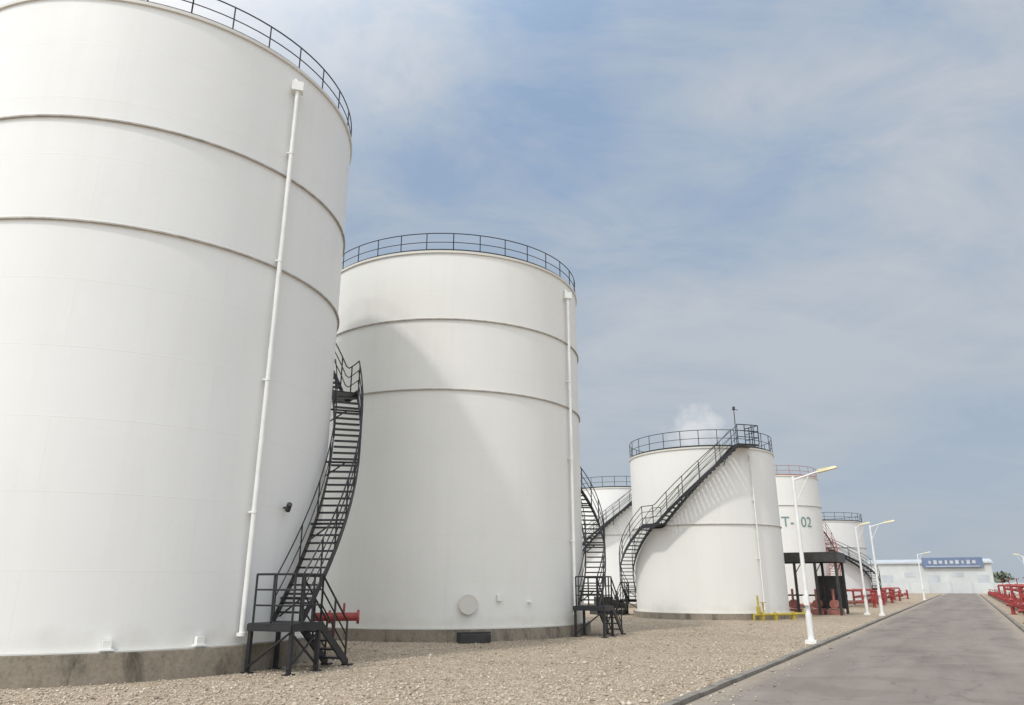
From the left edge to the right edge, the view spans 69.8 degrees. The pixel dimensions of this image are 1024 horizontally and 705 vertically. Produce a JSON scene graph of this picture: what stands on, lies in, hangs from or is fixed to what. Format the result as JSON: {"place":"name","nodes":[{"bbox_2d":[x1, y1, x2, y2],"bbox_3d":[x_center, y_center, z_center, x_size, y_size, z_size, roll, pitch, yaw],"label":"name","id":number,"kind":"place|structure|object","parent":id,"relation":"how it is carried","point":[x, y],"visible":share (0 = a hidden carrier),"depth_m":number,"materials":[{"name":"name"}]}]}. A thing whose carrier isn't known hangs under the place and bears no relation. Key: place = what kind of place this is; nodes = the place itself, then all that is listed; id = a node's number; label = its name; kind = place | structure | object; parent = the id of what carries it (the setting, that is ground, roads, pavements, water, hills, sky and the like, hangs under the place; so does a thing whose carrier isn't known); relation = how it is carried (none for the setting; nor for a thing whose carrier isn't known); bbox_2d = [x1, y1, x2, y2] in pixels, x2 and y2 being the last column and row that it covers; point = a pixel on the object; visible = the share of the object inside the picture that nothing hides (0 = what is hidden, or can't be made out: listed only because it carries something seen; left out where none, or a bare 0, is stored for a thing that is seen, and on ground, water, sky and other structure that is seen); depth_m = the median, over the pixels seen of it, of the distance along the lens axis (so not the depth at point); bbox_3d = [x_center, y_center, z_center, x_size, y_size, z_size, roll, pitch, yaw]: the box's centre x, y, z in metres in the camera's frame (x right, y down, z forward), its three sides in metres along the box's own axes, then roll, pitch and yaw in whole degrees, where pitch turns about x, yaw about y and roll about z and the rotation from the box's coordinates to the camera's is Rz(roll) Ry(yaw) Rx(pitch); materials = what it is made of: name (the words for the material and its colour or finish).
{"place":"outdoors","nodes":[
{"label":"outdoors","id":0,"kind":"place"},
{"bbox_2d":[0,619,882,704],"bbox_3d":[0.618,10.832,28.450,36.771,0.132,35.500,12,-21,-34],"label":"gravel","id":1,"kind":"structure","parent":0,"point":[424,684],"depth_m":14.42,"materials":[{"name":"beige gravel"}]},
{"bbox_2d":[0,593,1023,704],"bbox_3d":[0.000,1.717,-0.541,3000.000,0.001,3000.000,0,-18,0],"label":"ground","id":2,"kind":"structure","parent":0,"point":[856,615],"depth_m":17.18,"materials":[{"name":"beige gravel"}]},
{"bbox_2d":[0,0,363,688],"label":"storage tank","id":3,"kind":"object","parent":2,"relation":"on","point":[172,208],"visible":0.99,"depth_m":16.52,"materials":[{"name":"white metal"}]},
{"bbox_2d":[315,233,625,643],"bbox_3d":[-2.155,4.037,31.571,12.890,15.286,13.016,0,-18,0],"label":"storage tank","id":4,"kind":"object","parent":2,"relation":"on","point":[464,524],"visible":0.87,"depth_m":26.57,"materials":[{"name":"white metal"}]},
{"bbox_2d":[590,596,626,614],"bbox_3d":[6.013,15.730,45.898,2.027,1.200,1.200,5,-18,-16],"label":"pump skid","id":5,"kind":"object","parent":2,"relation":"on","point":[594,612],"visible":0.16,"depth_m":45.63,"materials":[{"name":"metal"}]},
{"bbox_2d":[581,476,636,607],"bbox_3d":[8.724,16.350,63.057,9.572,10.736,9.570,0,-18,0],"label":"storage tank","id":6,"kind":"object","parent":2,"relation":"on","point":[615,503],"visible":0.23,"depth_m":59.68,"materials":[{"name":"white metal"}]},
{"bbox_2d":[614,407,790,619],"bbox_3d":[11.037,9.719,43.694,9.986,11.740,9.672,0,-18,0],"label":"storage tank","id":7,"kind":"object","parent":2,"relation":"on","point":[707,538],"visible":0.98,"depth_m":40.33,"materials":[{"name":"white metal"}]},
{"bbox_2d":[753,595,805,620],"bbox_3d":[15.500,13.984,40.379,1.678,1.250,8.370,-13,-22,35],"label":"yellow pipeline","id":8,"kind":"object","parent":2,"relation":"on","point":[762,615],"visible":0.95,"depth_m":38.05,"materials":[{"name":"paint"}]},
{"bbox_2d":[660,594,940,704],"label":"kerb","id":9,"kind":"structure","parent":2,"relation":"on","point":[687,698],"depth_m":15.52,"materials":[{"name":"concrete"}]},
{"bbox_2d":[774,465,840,607],"bbox_3d":[22.546,15.928,63.214,9.672,11.636,9.536,0,-18,0],"label":"storage tank","id":10,"kind":"object","parent":2,"relation":"on","point":[813,532],"visible":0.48,"depth_m":59.59,"materials":[{"name":"white metal"}]},
{"bbox_2d":[791,466,836,643],"bbox_3d":[10.004,6.471,23.678,1.600,5.518,0.340,-10,-20,29],"label":"street lamp","id":11,"kind":"object","parent":2,"relation":"on","point":[810,629],"visible":0.98,"depth_m":23.84,"materials":[{"name":"white metal"}]},
{"bbox_2d":[784,552,849,615],"bbox_3d":[18.850,14.581,46.361,4.000,3.670,3.400,-10,-20,29],"label":"pump shelter","id":12,"kind":"object","parent":2,"relation":"on","point":[830,595],"visible":0.79,"depth_m":45.68,"materials":[{"name":"metal"}]},
{"bbox_2d":[789,600,858,608],"bbox_3d":[24.124,19.477,56.584,1.406,0.539,27.763,-15,-23,40],"label":"red pipeline","id":13,"kind":"object","parent":2,"relation":"on","point":[849,602],"visible":0.06,"depth_m":54.63,"materials":[{"name":"paint"}]},
{"bbox_2d":[821,512,881,603],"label":"storage tank","id":14,"kind":"object","parent":2,"relation":"on","point":[843,533],"visible":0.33,"depth_m":71.69,"materials":[{"name":"white metal"}]},
{"bbox_2d":[855,522,870,614],"bbox_3d":[21.987,13.320,45.401,1.050,5.518,0.340,-10,-20,29],"label":"street lamp","id":15,"kind":"object","parent":2,"relation":"on","point":[864,593],"visible":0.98,"depth_m":45.41,"materials":[{"name":"white metal"}]},
{"bbox_2d":[846,587,908,607],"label":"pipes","id":16,"kind":"object","parent":2,"relation":"on","point":[874,598],"visible":0.91,"depth_m":66.16,"materials":[{"name":"red metal"}]},
{"bbox_2d":[869,520,893,615],"bbox_3d":[22.541,12.907,44.091,1.600,5.518,0.340,-10,-20,29],"label":"street lamp","id":17,"kind":"object","parent":2,"relation":"on","point":[878,591],"visible":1,"depth_m":44.28,"materials":[{"name":"white metal"}]},
{"bbox_2d":[917,552,928,599],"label":"street lamp","id":18,"kind":"object","parent":2,"relation":"on","point":[921,576],"visible":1,"depth_m":87.86,"materials":[{"name":"white metal"}]},
{"bbox_2d":[871,582,1023,593],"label":"perimeter wall","id":19,"kind":"structure","parent":2,"relation":"on","point":[951,587],"depth_m":147.10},
{"bbox_2d":[980,594,1023,631],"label":"kerb","id":20,"kind":"structure","parent":2,"relation":"on","point":[1017,624],"depth_m":40.08,"materials":[{"name":"concrete"}]},
{"bbox_2d":[993,571,1014,582],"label":"distant trees","id":21,"kind":"object","parent":2,"relation":"on","point":[1001,575],"visible":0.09,"depth_m":188.43,"materials":[{"name":"green plant"}]},
{"bbox_2d":[988,577,1023,623],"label":"fire water manifold","id":22,"kind":"object","parent":2,"relation":"on","point":[1013,602],"visible":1,"depth_m":56.76,"materials":[{"name":"red paint"}]},
{"bbox_2d":[0,0,1023,582],"label":"sky","id":23,"kind":"structure","parent":0,"point":[804,218],"materials":[{"name":"blue"}]},
{"bbox_2d":[686,593,1023,704],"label":"road","id":24,"kind":"structure","parent":0,"point":[955,649],"depth_m":16.65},
{"bbox_2d":[868,557,993,582],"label":"warehouse","id":25,"kind":"structure","parent":0,"point":[959,570],"depth_m":174.33,"materials":[{"name":"white paint"}]},
{"bbox_2d":[881,572,989,582],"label":"doors and windows","id":26,"kind":"structure","parent":25,"relation":"in","point":[885,578],"depth_m":174.10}
]}

